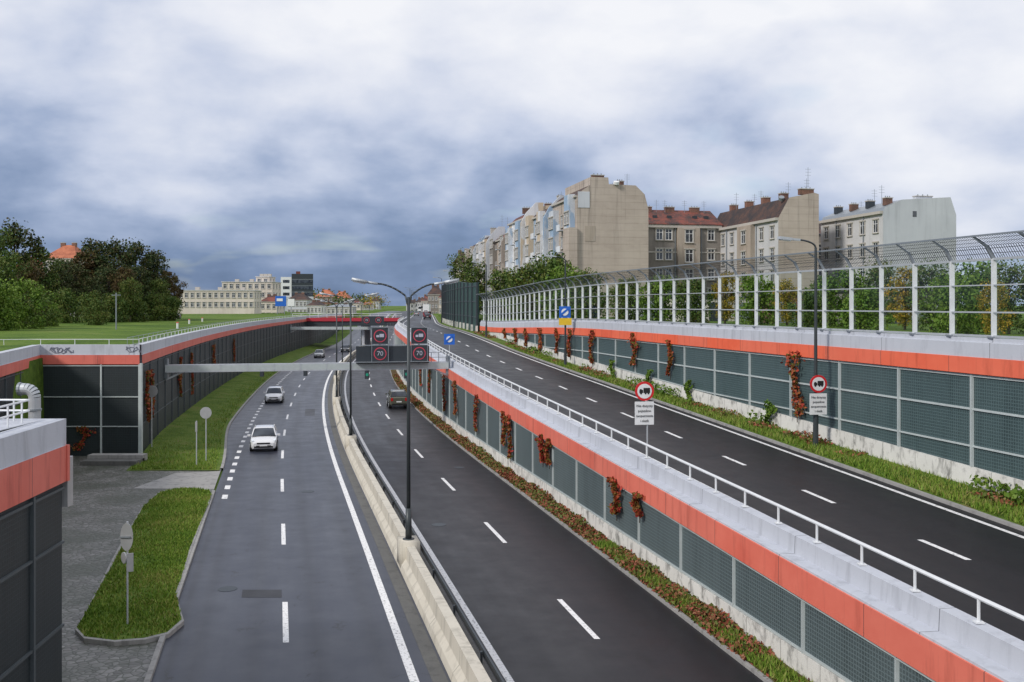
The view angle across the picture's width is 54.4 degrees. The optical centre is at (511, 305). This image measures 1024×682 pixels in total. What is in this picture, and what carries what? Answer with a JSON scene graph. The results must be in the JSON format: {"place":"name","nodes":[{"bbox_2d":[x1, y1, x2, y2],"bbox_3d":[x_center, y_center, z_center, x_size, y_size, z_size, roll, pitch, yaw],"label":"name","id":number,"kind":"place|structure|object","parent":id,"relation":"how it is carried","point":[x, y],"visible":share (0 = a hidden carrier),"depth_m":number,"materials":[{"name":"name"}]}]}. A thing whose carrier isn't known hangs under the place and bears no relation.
{"place":"outdoors","nodes":[
{"label":"outdoors","id":0,"kind":"place"},
{"bbox_2d":[62,455,226,681],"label":"pavement","id":1,"kind":"structure","parent":0,"point":[109,502],"depth_m":39.32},
{"bbox_2d":[75,488,210,645],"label":"grass island","id":2,"kind":"structure","parent":1,"relation":"on","point":[130,640],"depth_m":31.10,"materials":[{"name":"plant"}]},
{"bbox_2d":[120,521,133,623],"bbox_3d":[-11.604,8.050,29.873,0.487,3.100,0.245,0,0,21],"label":"traffic sign","id":3,"kind":"object","parent":2,"relation":"on","point":[126,539],"visible":1,"depth_m":29.83,"materials":[{"name":"metal"}]},
{"bbox_2d":[80,453,219,488],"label":"concrete path","id":4,"kind":"structure","parent":0,"point":[206,480],"depth_m":56.91,"materials":[{"name":"concrete"}]},
{"bbox_2d":[126,343,330,470],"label":"grass verge","id":5,"kind":"object","parent":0,"point":[177,432],"depth_m":82.66,"materials":[{"name":"plant"}]},
{"bbox_2d":[151,311,450,681],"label":"road","id":6,"kind":"structure","parent":0,"point":[316,569],"depth_m":35.96,"materials":[{"name":"asphalt"}]},
{"bbox_2d":[247,424,279,450],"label":"car","id":7,"kind":"object","parent":6,"relation":"on","point":[264,436],"visible":1,"depth_m":67.24,"materials":[{"name":"white paint"}]},
{"bbox_2d":[263,386,284,402],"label":"car","id":8,"kind":"object","parent":6,"relation":"on","point":[274,393],"visible":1,"depth_m":102.71,"materials":[{"name":"white paint"}]},
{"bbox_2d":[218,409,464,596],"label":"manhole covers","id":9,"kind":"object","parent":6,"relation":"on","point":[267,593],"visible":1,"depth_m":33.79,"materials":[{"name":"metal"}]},
{"bbox_2d":[221,315,1023,681],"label":"road markings","id":10,"kind":"object","parent":6,"relation":"on","point":[405,657],"visible":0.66,"depth_m":37.05,"materials":[{"name":"paint"}]},
{"bbox_2d":[351,278,458,567],"bbox_3d":[-3.942,4.347,36.977,4.000,10.708,1.100,0,0,-13],"label":"street lamp","id":11,"kind":"object","parent":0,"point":[407,539],"visible":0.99,"depth_m":36.94,"materials":[{"name":"metal"}]},
{"bbox_2d":[0,306,1023,491],"bbox_3d":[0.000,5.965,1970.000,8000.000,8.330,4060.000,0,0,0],"label":"ground","id":12,"kind":"structure","parent":0,"point":[32,374],"depth_m":115.00,"materials":[{"name":"green plant"}]},
{"bbox_2d":[0,226,22,276],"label":"tree","id":13,"kind":"object","parent":12,"relation":"on","point":[4,244],"visible":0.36,"depth_m":167.31,"materials":[{"name":"green plant"}]},
{"bbox_2d":[0,279,29,330],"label":"shrub","id":14,"kind":"object","parent":12,"relation":"on","point":[7,313],"visible":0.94,"depth_m":118.09,"materials":[{"name":"green plant"}]},
{"bbox_2d":[0,250,32,308],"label":"tree","id":15,"kind":"object","parent":12,"relation":"on","point":[7,272],"visible":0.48,"depth_m":149.32,"materials":[{"name":"green plant"}]},
{"bbox_2d":[0,345,39,418],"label":"retaining wall","id":16,"kind":"structure","parent":12,"relation":"on","point":[13,361],"depth_m":55.47,"materials":[{"name":"concrete"}]},
{"bbox_2d":[0,217,50,300],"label":"tree","id":17,"kind":"object","parent":12,"relation":"on","point":[18,231],"visible":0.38,"depth_m":172.07,"materials":[{"name":"green plant"}]},
{"bbox_2d":[0,276,57,328],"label":"shrub","id":18,"kind":"object","parent":12,"relation":"on","point":[21,320],"visible":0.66,"depth_m":125.68,"materials":[{"name":"green plant"}]},
{"bbox_2d":[13,260,48,301],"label":"tree","id":19,"kind":"object","parent":12,"relation":"on","point":[33,274],"visible":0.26,"depth_m":159.70,"materials":[{"name":"green plant"}]},
{"bbox_2d":[0,419,72,681],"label":"retaining wall","id":20,"kind":"structure","parent":12,"relation":"on","point":[36,477],"depth_m":22.13,"materials":[{"name":"concrete"}]},
{"bbox_2d":[0,399,29,427],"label":"railing","id":21,"kind":"object","parent":20,"relation":"on","point":[21,401],"visible":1,"depth_m":23.16,"materials":[{"name":"metal"}]},
{"bbox_2d":[16,382,41,418],"bbox_3d":[-20.085,6.460,41.500,0.930,6.480,0.560,0,0,0],"label":"ventilation pipe","id":22,"kind":"object","parent":20,"relation":"on","point":[31,392],"visible":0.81,"depth_m":41.30,"materials":[{"name":"metal"}]},
{"bbox_2d":[18,247,65,314],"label":"tree","id":23,"kind":"object","parent":12,"relation":"on","point":[42,260],"visible":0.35,"depth_m":174.49,"materials":[{"name":"green plant"}]},
{"bbox_2d":[24,290,67,326],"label":"shrub","id":24,"kind":"object","parent":12,"relation":"on","point":[54,312],"visible":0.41,"depth_m":134.62,"materials":[{"name":"green plant"}]},
{"bbox_2d":[41,262,74,304],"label":"tree","id":25,"kind":"object","parent":12,"relation":"on","point":[65,284],"visible":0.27,"depth_m":179.99,"materials":[{"name":"green plant"}]},
{"bbox_2d":[49,286,84,322],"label":"shrub","id":26,"kind":"object","parent":12,"relation":"on","point":[63,297],"visible":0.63,"depth_m":159.46,"materials":[{"name":"green plant"}]},
{"bbox_2d":[43,242,91,316],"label":"house","id":27,"kind":"structure","parent":12,"relation":"on","point":[65,251],"depth_m":257.40,"materials":[{"name":"orange tile"}]},
{"bbox_2d":[60,262,90,320],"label":"tree","id":28,"kind":"object","parent":12,"relation":"on","point":[78,272],"visible":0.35,"depth_m":184.28,"materials":[{"name":"green plant"}]},
{"bbox_2d":[70,250,103,319],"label":"tree","id":29,"kind":"object","parent":12,"relation":"on","point":[85,256],"visible":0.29,"depth_m":195.12,"materials":[{"name":"green plant"}]},
{"bbox_2d":[72,276,106,308],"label":"tree","id":30,"kind":"object","parent":12,"relation":"on","point":[89,283],"visible":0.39,"depth_m":175.69,"materials":[{"name":"green plant"}]},
{"bbox_2d":[39,344,142,455],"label":"retaining wall","id":31,"kind":"structure","parent":12,"relation":"on","point":[98,387],"depth_m":64.00,"materials":[{"name":"glass"}]},
{"bbox_2d":[75,289,109,321],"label":"shrub","id":32,"kind":"object","parent":12,"relation":"on","point":[90,294],"visible":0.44,"depth_m":169.24,"materials":[{"name":"green plant"}]},
{"bbox_2d":[74,238,111,291],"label":"tree","id":33,"kind":"object","parent":12,"relation":"on","point":[91,247],"visible":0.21,"depth_m":198.96,"materials":[{"name":"green plant"}]},
{"bbox_2d":[82,297,113,324],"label":"shrub","id":34,"kind":"object","parent":12,"relation":"on","point":[98,306],"visible":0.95,"depth_m":149.34,"materials":[{"name":"green plant"}]},
{"bbox_2d":[90,264,119,313],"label":"tree","id":35,"kind":"object","parent":12,"relation":"on","point":[108,270],"visible":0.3,"depth_m":187.49,"materials":[{"name":"green plant"}]},
{"bbox_2d":[87,236,137,319],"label":"tree","id":36,"kind":"object","parent":12,"relation":"on","point":[114,251],"visible":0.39,"depth_m":194.91,"materials":[{"name":"green plant"}]},
{"bbox_2d":[101,290,131,321],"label":"shrub","id":37,"kind":"object","parent":12,"relation":"on","point":[112,304],"visible":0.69,"depth_m":171.49,"materials":[{"name":"green plant"}]},
{"bbox_2d":[106,267,138,300],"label":"tree","id":38,"kind":"object","parent":12,"relation":"on","point":[123,272],"visible":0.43,"depth_m":185.43,"materials":[{"name":"green plant"}]},
{"bbox_2d":[117,277,144,319],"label":"tree","id":39,"kind":"object","parent":12,"relation":"on","point":[125,289],"visible":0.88,"depth_m":175.33,"materials":[{"name":"green plant"}]},
{"bbox_2d":[103,237,163,294],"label":"tree","id":40,"kind":"object","parent":12,"relation":"on","point":[137,248],"visible":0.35,"depth_m":199.78,"materials":[{"name":"green plant"}]},
{"bbox_2d":[119,293,149,321],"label":"shrub","id":41,"kind":"object","parent":12,"relation":"on","point":[142,305],"visible":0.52,"depth_m":177.74,"materials":[{"name":"green plant"}]},
{"bbox_2d":[129,264,156,318],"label":"tree","id":42,"kind":"object","parent":12,"relation":"on","point":[143,278],"visible":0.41,"depth_m":191.34,"materials":[{"name":"green plant"}]},
{"bbox_2d":[137,250,170,307],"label":"tree","id":43,"kind":"object","parent":12,"relation":"on","point":[161,257],"visible":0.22,"depth_m":204.75,"materials":[{"name":"green plant"}]},
{"bbox_2d":[141,291,173,320],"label":"shrub","id":44,"kind":"object","parent":12,"relation":"on","point":[155,301],"visible":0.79,"depth_m":189.29,"materials":[{"name":"green plant"}]},
{"bbox_2d":[160,294,184,320],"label":"shrub","id":45,"kind":"object","parent":12,"relation":"on","point":[174,305],"visible":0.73,"depth_m":194.46,"materials":[{"name":"green plant"}]},
{"bbox_2d":[178,287,261,313],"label":"apartment building","id":46,"kind":"structure","parent":12,"relation":"on","point":[220,300],"depth_m":330.70,"materials":[{"name":"beige paint"}]},
{"bbox_2d":[135,314,341,451],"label":"retaining wall","id":47,"kind":"structure","parent":12,"relation":"on","point":[260,341],"depth_m":105.70,"materials":[{"name":"concrete"}]},
{"bbox_2d":[290,323,396,331],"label":"sign gantry","id":48,"kind":"object","parent":47,"relation":"attached to","point":[329,328],"visible":0.84,"depth_m":204.27,"materials":[{"name":"metal"}]},
{"bbox_2d":[222,279,281,299],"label":"apartment building","id":49,"kind":"structure","parent":12,"relation":"on","point":[271,288],"depth_m":370.00,"materials":[{"name":"beige paint"}]},
{"bbox_2d":[261,294,283,312],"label":"house","id":50,"kind":"structure","parent":12,"relation":"on","point":[268,304],"depth_m":360.00,"materials":[{"name":"beige paint"}]},
{"bbox_2d":[281,271,313,310],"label":"office building","id":51,"kind":"structure","parent":12,"relation":"on","point":[298,282],"depth_m":470.97,"materials":[{"name":"white paint"}]},
{"bbox_2d":[287,291,312,311],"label":"house","id":52,"kind":"structure","parent":12,"relation":"on","point":[302,300],"depth_m":420.00,"materials":[{"name":"grey paint"}]},
{"bbox_2d":[292,313,406,344],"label":"road bridge","id":53,"kind":"structure","parent":12,"relation":"on","point":[366,335],"depth_m":230.88,"materials":[{"name":"concrete"}]},
{"bbox_2d":[313,287,390,308],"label":"distant trees","id":54,"kind":"object","parent":12,"relation":"on","point":[365,299],"visible":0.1,"depth_m":622.81,"materials":[{"name":"green plant"}]},
{"bbox_2d":[427,285,440,313],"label":"house","id":55,"kind":"structure","parent":12,"relation":"on","point":[434,293],"depth_m":420.00,"materials":[{"name":"brown paint"}]},
{"bbox_2d":[446,247,476,282],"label":"tree","id":56,"kind":"object","parent":12,"relation":"on","point":[462,274],"visible":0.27,"depth_m":234.48,"materials":[{"name":"green plant"}]},
{"bbox_2d":[461,257,485,313],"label":"tree","id":57,"kind":"object","parent":12,"relation":"on","point":[477,270],"visible":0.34,"depth_m":219.24,"materials":[{"name":"green plant"}]},
{"bbox_2d":[475,216,504,313],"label":"tenement building","id":58,"kind":"structure","parent":12,"relation":"on","point":[482,249],"depth_m":221.76,"materials":[{"name":"grey paint"}]},
{"bbox_2d":[479,267,515,317],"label":"shrub","id":59,"kind":"object","parent":12,"relation":"on","point":[497,281],"visible":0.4,"depth_m":139.46,"materials":[{"name":"green plant"}]},
{"bbox_2d":[489,217,508,314],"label":"tenement building","id":60,"kind":"structure","parent":12,"relation":"on","point":[497,252],"depth_m":210.31,"materials":[{"name":"beige paint"}]},
{"bbox_2d":[494,263,543,318],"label":"shrub","id":61,"kind":"object","parent":12,"relation":"on","point":[524,276],"visible":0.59,"depth_m":129.04,"materials":[{"name":"green plant"}]},
{"bbox_2d":[505,191,561,314],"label":"tenement building","id":62,"kind":"structure","parent":12,"relation":"on","point":[514,243],"depth_m":186.91,"materials":[{"name":"paint"}]},
{"bbox_2d":[509,250,577,318],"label":"shrub","id":63,"kind":"object","parent":12,"relation":"on","point":[542,269],"visible":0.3,"depth_m":126.82,"materials":[{"name":"green plant"}]},
{"bbox_2d":[524,194,563,315],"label":"tenement building","id":64,"kind":"structure","parent":12,"relation":"on","point":[536,237],"depth_m":169.69,"materials":[{"name":"paint"}]},
{"bbox_2d":[77,315,1023,681],"bbox_3d":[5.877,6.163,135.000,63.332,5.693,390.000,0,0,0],"label":"grass verge","id":65,"kind":"object","parent":12,"relation":"on","point":[494,339],"depth_m":38.42,"materials":[{"name":"plant"}]},
{"bbox_2d":[442,281,478,330],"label":"noise barrier","id":66,"kind":"object","parent":65,"relation":"on","point":[462,298],"visible":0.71,"depth_m":145.68,"materials":[{"name":"teal metal"}]},
{"bbox_2d":[544,255,571,364],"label":"street lamp","id":67,"kind":"object","parent":65,"relation":"on","point":[565,318],"visible":0.98,"depth_m":78.28,"materials":[{"name":"metal"}]},
{"bbox_2d":[777,236,826,446],"bbox_3d":[12.064,1.605,41.437,2.096,8.895,0.330,0,0,-10],"label":"street lamp","id":68,"kind":"object","parent":65,"relation":"on","point":[818,398],"visible":1,"depth_m":41.46,"materials":[{"name":"metal"}]},
{"bbox_2d":[536,261,584,319],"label":"shrub","id":69,"kind":"object","parent":12,"relation":"on","point":[557,272],"visible":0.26,"depth_m":119.62,"materials":[{"name":"green plant"}]},
{"bbox_2d":[144,316,1023,681],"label":"kerb","id":70,"kind":"structure","parent":12,"relation":"on","point":[628,574],"depth_m":37.27,"materials":[{"name":"concrete"}]},
{"bbox_2d":[564,267,614,319],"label":"shrub","id":71,"kind":"object","parent":12,"relation":"on","point":[593,299],"visible":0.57,"depth_m":109.03,"materials":[{"name":"green plant"}]},
{"bbox_2d":[548,173,647,316],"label":"tenement building","id":72,"kind":"structure","parent":12,"relation":"on","point":[599,223],"depth_m":149.12,"materials":[{"name":"paint"}]},
{"bbox_2d":[391,370,807,681],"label":"grass verge","id":73,"kind":"object","parent":12,"relation":"on","point":[393,372],"depth_m":40.55,"materials":[{"name":"plant"}]},
{"bbox_2d":[605,275,651,321],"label":"shrub","id":74,"kind":"object","parent":12,"relation":"on","point":[631,302],"visible":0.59,"depth_m":103.35,"materials":[{"name":"green plant"}]},
{"bbox_2d":[630,274,686,321],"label":"shrub","id":75,"kind":"object","parent":12,"relation":"on","point":[666,308],"visible":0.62,"depth_m":99.44,"materials":[{"name":"green plant"}]},
{"bbox_2d":[648,200,722,298],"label":"tenement building","id":76,"kind":"structure","parent":12,"relation":"on","point":[684,236],"depth_m":163.83,"materials":[{"name":"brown paint"}]},
{"bbox_2d":[670,276,716,322],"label":"shrub","id":77,"kind":"object","parent":12,"relation":"on","point":[695,316],"visible":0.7,"depth_m":97.50,"materials":[{"name":"green plant"}]},
{"bbox_2d":[666,296,748,320],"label":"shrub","id":78,"kind":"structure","parent":12,"relation":"on","point":[713,315],"depth_m":110.82,"materials":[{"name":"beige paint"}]},
{"bbox_2d":[392,330,1023,681],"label":"ground cover plants","id":79,"kind":"object","parent":12,"relation":"on","point":[571,518],"visible":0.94,"depth_m":40.27,"materials":[{"name":"green plant"}]},
{"bbox_2d":[394,315,1023,681],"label":"retaining wall","id":80,"kind":"structure","parent":12,"relation":"on","point":[803,603],"depth_m":28.99,"materials":[{"name":"concrete"}]},
{"bbox_2d":[164,327,449,379],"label":"sign gantry","id":81,"kind":"object","parent":80,"relation":"on","point":[381,357],"visible":0.98,"depth_m":78.38,"materials":[{"name":"metal"}]},
{"bbox_2d":[606,476,621,520],"bbox_3d":[4.077,7.697,39.435,0.371,1.755,1.548,0,0,-14],"label":"climbing plant","id":82,"kind":"object","parent":80,"relation":"attached to","point":[615,507],"visible":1,"depth_m":39.33,"materials":[{"name":"red plant"}]},
{"bbox_2d":[635,381,653,456],"bbox_3d":[5.044,4.455,37.962,0.740,3.090,0.107,0,0,-7],"label":"traffic sign","id":83,"kind":"object","parent":80,"relation":"attached to","point":[644,411],"visible":1,"depth_m":37.93,"materials":[{"name":"metal"}]},
{"bbox_2d":[397,316,1023,623],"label":"railing","id":84,"kind":"object","parent":80,"relation":"on","point":[915,569],"visible":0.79,"depth_m":27.40,"materials":[{"name":"metal"}]},
{"bbox_2d":[710,271,741,323],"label":"tree","id":85,"kind":"object","parent":12,"relation":"on","point":[725,300],"visible":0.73,"depth_m":94.77,"materials":[{"name":"green plant"}]},
{"bbox_2d":[480,320,1023,496],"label":"retaining wall","id":86,"kind":"structure","parent":12,"relation":"on","point":[952,407],"depth_m":39.97,"materials":[{"name":"concrete"}]},
{"bbox_2d":[476,230,1023,338],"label":"noise barrier","id":87,"kind":"object","parent":86,"relation":"on","point":[993,259],"visible":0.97,"depth_m":44.80,"materials":[{"name":"metal"}]},
{"bbox_2d":[780,351,806,421],"bbox_3d":[12.650,3.623,44.706,0.388,3.272,2.293,0,0,-15],"label":"climbing plant","id":88,"kind":"object","parent":86,"relation":"attached to","point":[796,393],"visible":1,"depth_m":44.54,"materials":[{"name":"red plant"}]},
{"bbox_2d":[731,272,785,324],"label":"shrub","id":89,"kind":"object","parent":12,"relation":"on","point":[749,285],"visible":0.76,"depth_m":91.58,"materials":[{"name":"green plant"}]},
{"bbox_2d":[717,175,818,296],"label":"tenement building","id":90,"kind":"structure","parent":12,"relation":"on","point":[750,229],"depth_m":147.05,"materials":[{"name":"paint"}]},
{"bbox_2d":[768,278,802,324],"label":"tree","id":91,"kind":"object","parent":12,"relation":"on","point":[785,315],"visible":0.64,"depth_m":87.71,"materials":[{"name":"green plant"}]},
{"bbox_2d":[784,288,833,329],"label":"shrub","id":92,"kind":"object","parent":12,"relation":"on","point":[808,317],"visible":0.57,"depth_m":65.63,"materials":[{"name":"green plant"}]},
{"bbox_2d":[817,266,876,327],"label":"shrub","id":93,"kind":"object","parent":12,"relation":"on","point":[833,283],"visible":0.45,"depth_m":79.79,"materials":[{"name":"green plant"}]},
{"bbox_2d":[839,283,895,331],"bbox_3d":[21.074,0.521,59.920,3.345,3.714,3.253,0,0,-35],"label":"shrub","id":94,"kind":"object","parent":12,"relation":"on","point":[871,295],"visible":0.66,"depth_m":59.62,"materials":[{"name":"green plant"}]},
{"bbox_2d":[854,256,904,328],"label":"tree","id":95,"kind":"object","parent":12,"relation":"on","point":[873,279],"visible":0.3,"depth_m":75.49,"materials":[{"name":"green plant"}]},
{"bbox_2d":[819,185,955,313],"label":"tenement building","id":96,"kind":"structure","parent":12,"relation":"on","point":[887,220],"depth_m":141.83,"materials":[{"name":"grey paint"}]},
{"bbox_2d":[884,266,924,329],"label":"tree","id":97,"kind":"object","parent":12,"relation":"on","point":[900,317],"visible":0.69,"depth_m":71.92,"materials":[{"name":"green plant"}]},
{"bbox_2d":[901,255,956,329],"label":"tree","id":98,"kind":"object","parent":12,"relation":"on","point":[930,272],"visible":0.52,"depth_m":69.77,"materials":[{"name":"green plant"}]},
{"bbox_2d":[910,272,990,336],"bbox_3d":[25.665,0.221,58.276,3.852,4.469,3.961,0,0,-29],"label":"shrub","id":99,"kind":"object","parent":12,"relation":"on","point":[941,325],"visible":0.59,"depth_m":57.80,"materials":[{"name":"green plant"}]},
{"bbox_2d":[922,256,1016,332],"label":"shrub","id":100,"kind":"object","parent":12,"relation":"on","point":[973,275],"visible":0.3,"depth_m":65.31,"materials":[{"name":"green plant"}]},
{"bbox_2d":[974,278,1016,335],"bbox_3d":[26.619,0.311,54.823,2.138,3.604,2.166,0,0,-18],"label":"tree","id":101,"kind":"object","parent":12,"relation":"on","point":[982,297],"visible":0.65,"depth_m":54.76,"materials":[{"name":"green plant"}]},
{"bbox_2d":[980,254,1023,333],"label":"tree","id":102,"kind":"object","parent":12,"relation":"on","point":[1008,278],"visible":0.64,"depth_m":61.71,"materials":[{"name":"green plant"}]},
{"bbox_2d":[0,0,1023,305],"label":"sky","id":103,"kind":"structure","parent":0,"point":[337,142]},
{"bbox_2d":[340,311,762,681],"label":"road","id":104,"kind":"structure","parent":0,"point":[526,576],"depth_m":35.43,"materials":[{"name":"asphalt"}]},
{"bbox_2d":[385,389,406,407],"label":"car","id":105,"kind":"object","parent":104,"relation":"on","point":[396,397],"visible":0.9,"depth_m":96.49,"materials":[{"name":"green paint"}]},
{"bbox_2d":[328,326,495,681],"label":"median barrier","id":106,"kind":"object","parent":104,"relation":"on","point":[457,649],"visible":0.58,"depth_m":33.34,"materials":[{"name":"concrete"}]},
{"bbox_2d":[319,292,378,449],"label":"street lamp","id":107,"kind":"object","parent":106,"relation":"on","point":[349,435],"visible":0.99,"depth_m":67.54,"materials":[{"name":"metal"}]},
{"bbox_2d":[339,326,504,681],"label":"guard rail","id":108,"kind":"object","parent":106,"relation":"on","point":[489,662],"visible":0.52,"depth_m":32.87,"materials":[{"name":"grey metal"}]},
{"bbox_2d":[400,311,1023,640],"bbox_3d":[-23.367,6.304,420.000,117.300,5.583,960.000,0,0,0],"label":"road","id":109,"kind":"structure","parent":0,"point":[894,524],"depth_m":33.27,"materials":[{"name":"asphalt"}]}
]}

